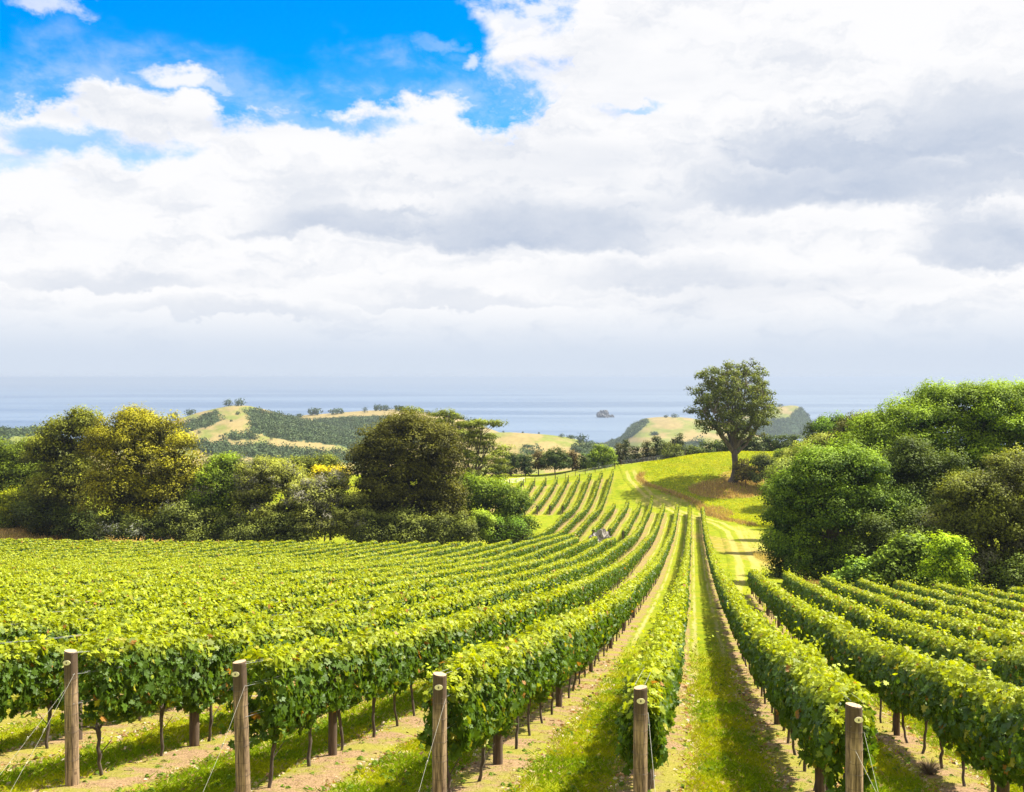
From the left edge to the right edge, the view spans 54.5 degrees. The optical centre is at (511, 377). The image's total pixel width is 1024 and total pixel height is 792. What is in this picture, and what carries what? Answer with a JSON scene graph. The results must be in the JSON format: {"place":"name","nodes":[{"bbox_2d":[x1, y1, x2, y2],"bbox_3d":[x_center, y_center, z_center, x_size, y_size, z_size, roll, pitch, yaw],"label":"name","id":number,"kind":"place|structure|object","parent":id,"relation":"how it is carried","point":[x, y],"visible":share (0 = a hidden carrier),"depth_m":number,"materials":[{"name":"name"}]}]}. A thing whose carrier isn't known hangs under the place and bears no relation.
{"place":"outdoors","nodes":[
{"label":"outdoors","id":0,"kind":"place"},
{"bbox_2d":[3,428,89,473],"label":"hill","id":1,"kind":"structure","parent":0,"point":[17,437],"depth_m":864.31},
{"bbox_2d":[0,424,58,445],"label":"woodland","id":2,"kind":"object","parent":1,"relation":"on","point":[5,433],"visible":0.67,"depth_m":894.93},
{"bbox_2d":[91,405,386,474],"bbox_3d":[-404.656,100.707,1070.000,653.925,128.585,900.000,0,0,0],"label":"hill","id":3,"kind":"structure","parent":0,"point":[226,425],"depth_m":941.75,"materials":[{"name":"plant"}]},
{"bbox_2d":[159,406,363,461],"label":"woodland","id":4,"kind":"object","parent":3,"relation":"on","point":[279,424],"visible":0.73,"depth_m":964.09,"materials":[{"name":"plant"}]},
{"bbox_2d":[302,409,496,464],"bbox_3d":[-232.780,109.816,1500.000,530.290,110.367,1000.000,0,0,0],"label":"hill","id":5,"kind":"structure","parent":0,"point":[367,413],"depth_m":1625.92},
{"bbox_2d":[307,414,416,448],"bbox_3d":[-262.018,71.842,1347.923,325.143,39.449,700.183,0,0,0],"label":"woodland","id":6,"kind":"object","parent":5,"relation":"on","point":[352,422],"visible":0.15,"depth_m":1374.95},
{"bbox_2d":[415,432,587,474],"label":"hill","id":7,"kind":"structure","parent":0,"point":[544,441],"depth_m":800.55,"materials":[{"name":"plant"}]},
{"bbox_2d":[519,440,630,465],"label":"woodland","id":8,"kind":"object","parent":7,"relation":"on","point":[584,449],"visible":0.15,"depth_m":794.26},
{"bbox_2d":[0,452,1022,791],"bbox_3d":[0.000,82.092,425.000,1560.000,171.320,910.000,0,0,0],"label":"ground","id":9,"kind":"structure","parent":0,"point":[706,620],"depth_m":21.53,"materials":[{"name":"plant"}]},
{"bbox_2d":[0,487,27,526],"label":"bush","id":10,"kind":"object","parent":9,"relation":"on","point":[5,507],"visible":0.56,"depth_m":142.88,"materials":[{"name":"green plant"}]},
{"bbox_2d":[0,435,61,529],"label":"broadleaf tree","id":11,"kind":"object","parent":9,"relation":"on","point":[13,471],"visible":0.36,"depth_m":145.91,"materials":[{"name":"green plant"}]},
{"bbox_2d":[1,649,79,791],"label":"end post","id":12,"kind":"object","parent":9,"relation":"on","point":[71,722],"visible":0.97,"depth_m":13.43,"materials":[{"name":"brown wood"}]},
{"bbox_2d":[0,539,111,553],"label":"vine row","id":13,"kind":"object","parent":9,"relation":"on","point":[38,547],"visible":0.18,"depth_m":108.63,"materials":[{"name":"green plant"}]},
{"bbox_2d":[6,494,111,541],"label":"bush","id":14,"kind":"object","parent":9,"relation":"on","point":[71,520],"visible":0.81,"depth_m":138.17,"materials":[{"name":"green plant"}]},
{"bbox_2d":[10,404,119,535],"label":"broadleaf tree","id":15,"kind":"object","parent":9,"relation":"on","point":[52,445],"visible":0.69,"depth_m":139.65,"materials":[{"name":"green plant"}]},
{"bbox_2d":[0,539,131,554],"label":"vine row","id":16,"kind":"object","parent":9,"relation":"on","point":[73,546],"visible":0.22,"depth_m":108.78,"materials":[{"name":"green plant"}]},
{"bbox_2d":[0,539,153,557],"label":"vine row","id":17,"kind":"object","parent":9,"relation":"on","point":[64,549],"visible":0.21,"depth_m":106.00,"materials":[{"name":"green plant"}]},
{"bbox_2d":[0,539,172,558],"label":"vine row","id":18,"kind":"object","parent":9,"relation":"on","point":[88,548],"visible":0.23,"depth_m":104.81,"materials":[{"name":"green plant"}]},
{"bbox_2d":[0,540,194,559],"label":"vine row","id":19,"kind":"object","parent":9,"relation":"on","point":[98,551],"visible":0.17,"depth_m":101.65,"materials":[{"name":"green plant"}]},
{"bbox_2d":[0,539,215,562],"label":"vine row","id":20,"kind":"object","parent":9,"relation":"on","point":[130,549],"visible":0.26,"depth_m":100.40,"materials":[{"name":"green plant"}]},
{"bbox_2d":[0,539,233,563],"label":"vine row","id":21,"kind":"object","parent":9,"relation":"on","point":[166,548],"visible":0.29,"depth_m":99.85,"materials":[{"name":"green plant"}]},
{"bbox_2d":[0,540,255,564],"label":"vine row","id":22,"kind":"object","parent":9,"relation":"on","point":[231,543],"visible":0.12,"depth_m":96.54,"materials":[{"name":"green plant"}]},
{"bbox_2d":[69,401,206,540],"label":"broadleaf tree","id":23,"kind":"object","parent":9,"relation":"on","point":[154,488],"visible":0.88,"depth_m":129.59,"materials":[{"name":"green plant"}]},
{"bbox_2d":[85,499,192,541],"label":"bush","id":24,"kind":"object","parent":9,"relation":"on","point":[136,525],"visible":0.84,"depth_m":126.24,"materials":[{"name":"green plant"}]},
{"bbox_2d":[2,539,275,567],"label":"vine row","id":25,"kind":"object","parent":9,"relation":"on","point":[214,548],"visible":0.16,"depth_m":99.76,"materials":[{"name":"green plant"}]},
{"bbox_2d":[0,540,295,567],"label":"vine row","id":26,"kind":"object","parent":9,"relation":"on","point":[280,543],"visible":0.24,"depth_m":92.02,"materials":[{"name":"green plant"}]},
{"bbox_2d":[0,540,315,569],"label":"vine row","id":27,"kind":"object","parent":9,"relation":"on","point":[245,550],"visible":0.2,"depth_m":91.08,"materials":[{"name":"green plant"}]},
{"bbox_2d":[0,540,335,572],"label":"vine row","id":28,"kind":"object","parent":9,"relation":"on","point":[260,551],"visible":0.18,"depth_m":92.12,"materials":[{"name":"green plant"}]},
{"bbox_2d":[0,540,356,574],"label":"vine row","id":29,"kind":"object","parent":9,"relation":"on","point":[190,560],"visible":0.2,"depth_m":81.65,"materials":[{"name":"green plant"}]},
{"bbox_2d":[2,540,378,574],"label":"vine row","id":30,"kind":"object","parent":9,"relation":"on","point":[323,550],"visible":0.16,"depth_m":86.49,"materials":[{"name":"green plant"}]},
{"bbox_2d":[158,497,224,542],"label":"bush","id":31,"kind":"object","parent":9,"relation":"on","point":[196,532],"visible":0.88,"depth_m":125.33,"materials":[{"name":"green plant"}]},
{"bbox_2d":[189,641,198,746],"bbox_3d":[-5.362,5.488,16.798,0.167,2.050,0.176,0,0,-18],"label":"line post","id":32,"kind":"object","parent":9,"relation":"on","point":[193,729],"visible":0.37,"depth_m":16.72,"materials":[{"name":"brown wood"}]},
{"bbox_2d":[0,540,398,577],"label":"vine row","id":33,"kind":"object","parent":9,"relation":"on","point":[330,553],"visible":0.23,"depth_m":72.64,"materials":[{"name":"green plant"}]},
{"bbox_2d":[0,540,419,579],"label":"vine row","id":34,"kind":"object","parent":9,"relation":"on","point":[356,552],"visible":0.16,"depth_m":76.85,"materials":[{"name":"green plant"}]},
{"bbox_2d":[0,541,439,585],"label":"vine row","id":35,"kind":"object","parent":9,"relation":"on","point":[360,556],"visible":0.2,"depth_m":65.51,"materials":[{"name":"green plant"}]},
{"bbox_2d":[179,450,266,543],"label":"bush","id":36,"kind":"object","parent":9,"relation":"on","point":[219,477],"visible":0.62,"depth_m":128.26,"materials":[{"name":"green plant"}]},
{"bbox_2d":[204,659,250,791],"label":"end post","id":37,"kind":"object","parent":9,"relation":"on","point":[241,731],"visible":1,"depth_m":12.92,"materials":[{"name":"brown wood"}]},
{"bbox_2d":[0,541,460,589],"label":"vine row","id":38,"kind":"object","parent":9,"relation":"on","point":[170,574],"visible":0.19,"depth_m":54.58,"materials":[{"name":"green plant"}]},
{"bbox_2d":[0,541,482,591],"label":"vine row","id":39,"kind":"object","parent":9,"relation":"on","point":[445,551],"visible":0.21,"depth_m":62.34,"materials":[{"name":"green plant"}]},
{"bbox_2d":[209,511,276,543],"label":"bush","id":40,"kind":"object","parent":9,"relation":"on","point":[240,529],"visible":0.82,"depth_m":124.73,"materials":[{"name":"green plant"}]},
{"bbox_2d":[221,454,323,529],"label":"bush","id":41,"kind":"object","parent":9,"relation":"on","point":[276,475],"visible":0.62,"depth_m":127.23,"materials":[{"name":"green plant"}]},
{"bbox_2d":[255,507,321,544],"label":"bush","id":42,"kind":"object","parent":9,"relation":"on","point":[283,534],"visible":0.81,"depth_m":124.24,"materials":[{"name":"green plant"}]},
{"bbox_2d":[235,451,342,500],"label":"bush","id":43,"kind":"object","parent":9,"relation":"on","point":[326,460],"visible":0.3,"depth_m":137.26,"materials":[{"name":"green plant"}]},
{"bbox_2d":[0,536,579,642],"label":"vine row","id":44,"kind":"object","parent":9,"relation":"on","point":[158,601],"visible":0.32,"depth_m":36.87,"materials":[{"name":"green plant"}]},
{"bbox_2d":[2,472,591,597],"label":"vine row","id":45,"kind":"object","parent":9,"relation":"on","point":[550,530],"visible":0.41,"depth_m":61.77,"materials":[{"name":"green plant"}]},
{"bbox_2d":[0,536,597,716],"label":"vine row","id":46,"kind":"object","parent":9,"relation":"on","point":[40,624],"visible":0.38,"depth_m":28.63,"materials":[{"name":"green plant"}]},
{"bbox_2d":[0,471,602,608],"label":"vine row","id":47,"kind":"object","parent":9,"relation":"on","point":[570,524],"visible":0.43,"depth_m":56.75,"materials":[{"name":"green plant"}]},
{"bbox_2d":[0,470,613,616],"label":"vine row","id":48,"kind":"object","parent":9,"relation":"on","point":[100,601],"visible":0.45,"depth_m":43.69,"materials":[{"name":"green plant"}]},
{"bbox_2d":[0,536,616,748],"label":"vine row","id":49,"kind":"object","parent":9,"relation":"on","point":[17,694],"visible":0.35,"depth_m":18.54,"materials":[{"name":"green plant"}]},
{"bbox_2d":[278,467,376,542],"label":"bush","id":50,"kind":"object","parent":9,"relation":"on","point":[326,517],"visible":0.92,"depth_m":125.48,"materials":[{"name":"green plant"}]},
{"bbox_2d":[309,464,353,540],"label":"broadleaf tree","id":51,"kind":"object","parent":9,"relation":"on","point":[318,470],"visible":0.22,"depth_m":132.31,"materials":[{"name":"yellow plant"}]},
{"bbox_2d":[328,648,336,755],"bbox_3d":[-2.920,5.418,16.200,0.146,2.050,0.148,0,0,0],"label":"line post","id":52,"kind":"object","parent":9,"relation":"on","point":[332,734],"visible":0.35,"depth_m":16.14,"materials":[{"name":"brown wood"}]},
{"bbox_2d":[59,496,652,775],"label":"vine row","id":53,"kind":"object","parent":9,"relation":"on","point":[144,695],"visible":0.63,"depth_m":16.63,"materials":[{"name":"green plant"}]},
{"bbox_2d":[346,508,399,547],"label":"bush","id":54,"kind":"object","parent":9,"relation":"on","point":[367,535],"visible":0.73,"depth_m":124.63,"materials":[{"name":"green plant"}]},
{"bbox_2d":[339,406,472,523],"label":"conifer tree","id":55,"kind":"object","parent":9,"relation":"on","point":[393,486],"visible":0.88,"depth_m":127.83,"materials":[{"name":"green plant"}]},
{"bbox_2d":[374,502,445,544],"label":"bush","id":56,"kind":"object","parent":9,"relation":"on","point":[404,529],"visible":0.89,"depth_m":124.29,"materials":[{"name":"green plant"}]},
{"bbox_2d":[0,467,822,585],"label":"dry grass","id":57,"kind":"structure","parent":9,"relation":"on","point":[713,513],"depth_m":205.82,"materials":[{"name":"plant"}]},
{"bbox_2d":[419,672,446,791],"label":"end post","id":58,"kind":"object","parent":9,"relation":"on","point":[439,758],"visible":1,"depth_m":12.22,"materials":[{"name":"brown wood"}]},
{"bbox_2d":[218,504,664,787],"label":"vine row","id":59,"kind":"object","parent":9,"relation":"on","point":[395,661],"visible":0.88,"depth_m":17.53,"materials":[{"name":"green plant"}]},
{"bbox_2d":[424,506,481,544],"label":"bush","id":60,"kind":"object","parent":9,"relation":"on","point":[455,529],"visible":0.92,"depth_m":124.56,"materials":[{"name":"green plant"}]},
{"bbox_2d":[395,405,515,502],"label":"pine tree","id":61,"kind":"object","parent":9,"relation":"on","point":[469,435],"visible":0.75,"depth_m":157.16,"materials":[{"name":"green plant"}]},
{"bbox_2d":[468,508,500,545],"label":"bush","id":62,"kind":"object","parent":9,"relation":"on","point":[481,517],"visible":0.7,"depth_m":127.10,"materials":[{"name":"green plant"}]},
{"bbox_2d":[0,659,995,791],"bbox_3d":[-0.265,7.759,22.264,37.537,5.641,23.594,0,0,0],"label":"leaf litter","id":63,"kind":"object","parent":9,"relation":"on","point":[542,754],"visible":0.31,"depth_m":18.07,"materials":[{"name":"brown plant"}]},
{"bbox_2d":[0,656,995,791],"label":"weeds","id":64,"kind":"object","parent":9,"relation":"on","point":[374,762],"visible":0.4,"depth_m":16.42,"materials":[{"name":"green plant"}]},
{"bbox_2d":[493,656,502,764],"bbox_3d":[-0.226,5.495,16.005,0.170,2.050,0.156,0,0,-43],"label":"line post","id":65,"kind":"object","parent":9,"relation":"on","point":[498,751],"visible":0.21,"depth_m":15.94,"materials":[{"name":"brown wood"}]},
{"bbox_2d":[457,472,543,544],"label":"broadleaf tree","id":66,"kind":"object","parent":9,"relation":"on","point":[495,492],"visible":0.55,"depth_m":135.45,"materials":[{"name":"green plant"}]},
{"bbox_2d":[477,514,536,543],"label":"bush","id":67,"kind":"object","parent":9,"relation":"on","point":[516,527],"visible":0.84,"depth_m":127.05,"materials":[{"name":"green plant"}]},
{"bbox_2d":[514,452,536,475],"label":"windbreak tree","id":68,"kind":"object","parent":9,"relation":"on","point":[526,465],"visible":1,"depth_m":242.63,"materials":[{"name":"green plant"}]},
{"bbox_2d":[417,504,678,791],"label":"vine row","id":69,"kind":"object","parent":9,"relation":"on","point":[527,667],"visible":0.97,"depth_m":17.18,"materials":[{"name":"green plant"}]},
{"bbox_2d":[536,446,573,473],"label":"windbreak tree","id":70,"kind":"object","parent":9,"relation":"on","point":[554,460],"visible":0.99,"depth_m":241.79,"materials":[{"name":"green plant"}]},
{"bbox_2d":[587,442,618,468],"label":"bush","id":71,"kind":"object","parent":9,"relation":"on","point":[596,455],"visible":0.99,"depth_m":238.45,"materials":[{"name":"green plant"}]},
{"bbox_2d":[632,685,655,791],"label":"end post","id":72,"kind":"object","parent":9,"relation":"on","point":[640,730],"visible":1,"depth_m":11.93,"materials":[{"name":"brown wood"}]},
{"bbox_2d":[613,505,717,789],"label":"vine row","id":73,"kind":"object","parent":9,"relation":"on","point":[659,661],"visible":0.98,"depth_m":14.31,"materials":[{"name":"green plant"}]},
{"bbox_2d":[636,451,811,527],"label":"grass","id":74,"kind":"structure","parent":9,"relation":"on","point":[746,517],"depth_m":218.32,"materials":[{"name":"plant"}]},
{"bbox_2d":[683,358,784,482],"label":"lone tree","id":75,"kind":"object","parent":9,"relation":"on","point":[731,423],"visible":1,"depth_m":212.64,"materials":[{"name":"green plant"}]},
{"bbox_2d":[731,458,756,484],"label":"bush","id":76,"kind":"object","parent":9,"relation":"on","point":[743,469],"visible":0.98,"depth_m":212.26,"materials":[{"name":"green plant"}]},
{"bbox_2d":[745,451,785,484],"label":"bush","id":77,"kind":"object","parent":9,"relation":"on","point":[761,461],"visible":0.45,"depth_m":210.27,"materials":[{"name":"green plant"}]},
{"bbox_2d":[759,522,811,578],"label":"bush","id":78,"kind":"object","parent":9,"relation":"on","point":[777,569],"visible":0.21,"depth_m":95.77,"materials":[{"name":"green plant"}]},
{"bbox_2d":[755,443,829,527],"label":"broadleaf tree","id":79,"kind":"object","parent":9,"relation":"on","point":[779,466],"visible":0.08,"depth_m":127.39,"materials":[{"name":"green plant"}]},
{"bbox_2d":[700,506,903,791],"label":"vine row","id":80,"kind":"object","parent":9,"relation":"on","point":[788,674],"visible":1,"depth_m":14.70,"materials":[{"name":"green plant"}]},
{"bbox_2d":[780,429,838,531],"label":"broadleaf tree","id":81,"kind":"object","parent":9,"relation":"on","point":[820,439],"visible":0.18,"depth_m":149.37,"materials":[{"name":"green plant"}]},
{"bbox_2d":[809,409,849,434],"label":"broadleaf tree","id":82,"kind":"object","parent":9,"relation":"on","point":[826,425],"visible":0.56,"depth_m":171.46,"materials":[{"name":"green plant"}]},
{"bbox_2d":[754,437,929,580],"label":"broadleaf tree","id":83,"kind":"object","parent":9,"relation":"on","point":[800,497],"visible":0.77,"depth_m":86.54,"materials":[{"name":"green plant"}]},
{"bbox_2d":[819,554,880,586],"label":"bush","id":84,"kind":"object","parent":9,"relation":"on","point":[853,573],"visible":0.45,"depth_m":76.94,"materials":[{"name":"green plant"}]},
{"bbox_2d":[823,409,880,442],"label":"tree","id":85,"kind":"object","parent":9,"relation":"on","point":[840,428],"visible":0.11,"depth_m":144.26,"materials":[{"name":"green plant"}]},
{"bbox_2d":[845,702,877,791],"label":"end post","id":86,"kind":"object","parent":9,"relation":"on","point":[854,749],"visible":1,"depth_m":11.22,"materials":[{"name":"brown wood"}]},
{"bbox_2d":[837,509,925,586],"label":"bush","id":87,"kind":"object","parent":9,"relation":"on","point":[880,525],"visible":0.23,"depth_m":83.42,"materials":[{"name":"green plant"}]},
{"bbox_2d":[744,567,1023,791],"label":"vine row","id":88,"kind":"object","parent":9,"relation":"on","point":[954,701],"visible":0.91,"depth_m":17.14,"materials":[{"name":"green plant"}]},
{"bbox_2d":[854,530,938,588],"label":"bush","id":89,"kind":"object","parent":9,"relation":"on","point":[904,548],"visible":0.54,"depth_m":76.15,"materials":[{"name":"green plant"}]},
{"bbox_2d":[782,565,1023,729],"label":"vine row","id":90,"kind":"object","parent":9,"relation":"on","point":[1004,666],"visible":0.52,"depth_m":29.47,"materials":[{"name":"green plant"}]},
{"bbox_2d":[818,571,1023,654],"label":"vine row","id":91,"kind":"object","parent":9,"relation":"on","point":[954,625],"visible":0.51,"depth_m":38.70,"materials":[{"name":"green plant"}]},
{"bbox_2d":[868,432,977,532],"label":"bush","id":92,"kind":"object","parent":9,"relation":"on","point":[916,454],"visible":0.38,"depth_m":88.87,"materials":[{"name":"green plant"}]},
{"bbox_2d":[825,374,1023,519],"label":"broadleaf tree","id":93,"kind":"object","parent":9,"relation":"on","point":[986,423],"visible":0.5,"depth_m":98.66,"materials":[{"name":"green plant"}]},
{"bbox_2d":[890,501,965,565],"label":"bush","id":94,"kind":"object","parent":9,"relation":"on","point":[910,518],"visible":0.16,"depth_m":84.11,"materials":[{"name":"green plant"}]},
{"bbox_2d":[856,573,1023,642],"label":"vine row","id":95,"kind":"object","parent":9,"relation":"on","point":[928,603],"visible":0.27,"depth_m":47.78,"materials":[{"name":"green plant"}]},
{"bbox_2d":[914,529,984,594],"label":"bush","id":96,"kind":"object","parent":9,"relation":"on","point":[951,572],"visible":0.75,"depth_m":72.90,"materials":[{"name":"green plant"}]},
{"bbox_2d":[892,574,1023,624],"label":"vine row","id":97,"kind":"object","parent":9,"relation":"on","point":[969,602],"visible":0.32,"depth_m":52.99,"materials":[{"name":"green plant"}]},
{"bbox_2d":[914,442,1023,588],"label":"broadleaf tree","id":98,"kind":"object","parent":9,"relation":"on","point":[998,507],"visible":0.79,"depth_m":78.59,"materials":[{"name":"green plant"}]},
{"bbox_2d":[930,578,1023,611],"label":"vine row","id":99,"kind":"object","parent":9,"relation":"on","point":[1012,605],"visible":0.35,"depth_m":57.51,"materials":[{"name":"green plant"}]},
{"bbox_2d":[971,579,1023,602],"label":"vine row","id":100,"kind":"object","parent":9,"relation":"on","point":[999,594],"visible":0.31,"depth_m":62.61,"materials":[{"name":"green plant"}]},
{"bbox_2d":[982,548,1023,596],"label":"bush","id":101,"kind":"object","parent":9,"relation":"on","point":[1013,577],"visible":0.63,"depth_m":75.77,"materials":[{"name":"green plant"}]},
{"bbox_2d":[0,380,1023,467],"bbox_3d":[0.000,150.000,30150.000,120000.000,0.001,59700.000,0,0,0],"label":"sea","id":102,"kind":"structure","parent":0,"point":[559,407],"depth_m":7433.47,"materials":[{"name":"liquid"}]},
{"bbox_2d":[0,0,1023,379],"label":"sky","id":103,"kind":"structure","parent":0,"point":[190,189],"materials":[{"name":"white"}]},
{"bbox_2d":[614,417,773,461],"bbox_3d":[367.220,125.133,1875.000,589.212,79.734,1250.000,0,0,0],"label":"hill","id":104,"kind":"structure","parent":0,"point":[667,428],"depth_m":1835.56,"materials":[{"name":"plant"}]},
{"bbox_2d":[596,418,704,451],"bbox_3d":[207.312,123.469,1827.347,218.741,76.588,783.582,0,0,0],"label":"woodland","id":105,"kind":"object","parent":104,"relation":"on","point":[632,429],"visible":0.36,"depth_m":1974.84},
{"bbox_2d":[618,463,783,611],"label":"path","id":106,"kind":"structure","parent":0,"point":[739,543],"depth_m":149.11,"materials":[{"name":"plant"}]},
{"bbox_2d":[742,405,809,437],"bbox_3d":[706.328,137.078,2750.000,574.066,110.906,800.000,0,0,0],"label":"hill","id":107,"kind":"structure","parent":0,"point":[788,410],"depth_m":2735.04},
{"bbox_2d":[746,407,813,438],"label":"woodland","id":108,"kind":"object","parent":107,"relation":"on","point":[779,421],"visible":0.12,"depth_m":2597.80,"materials":[{"name":"plant"}]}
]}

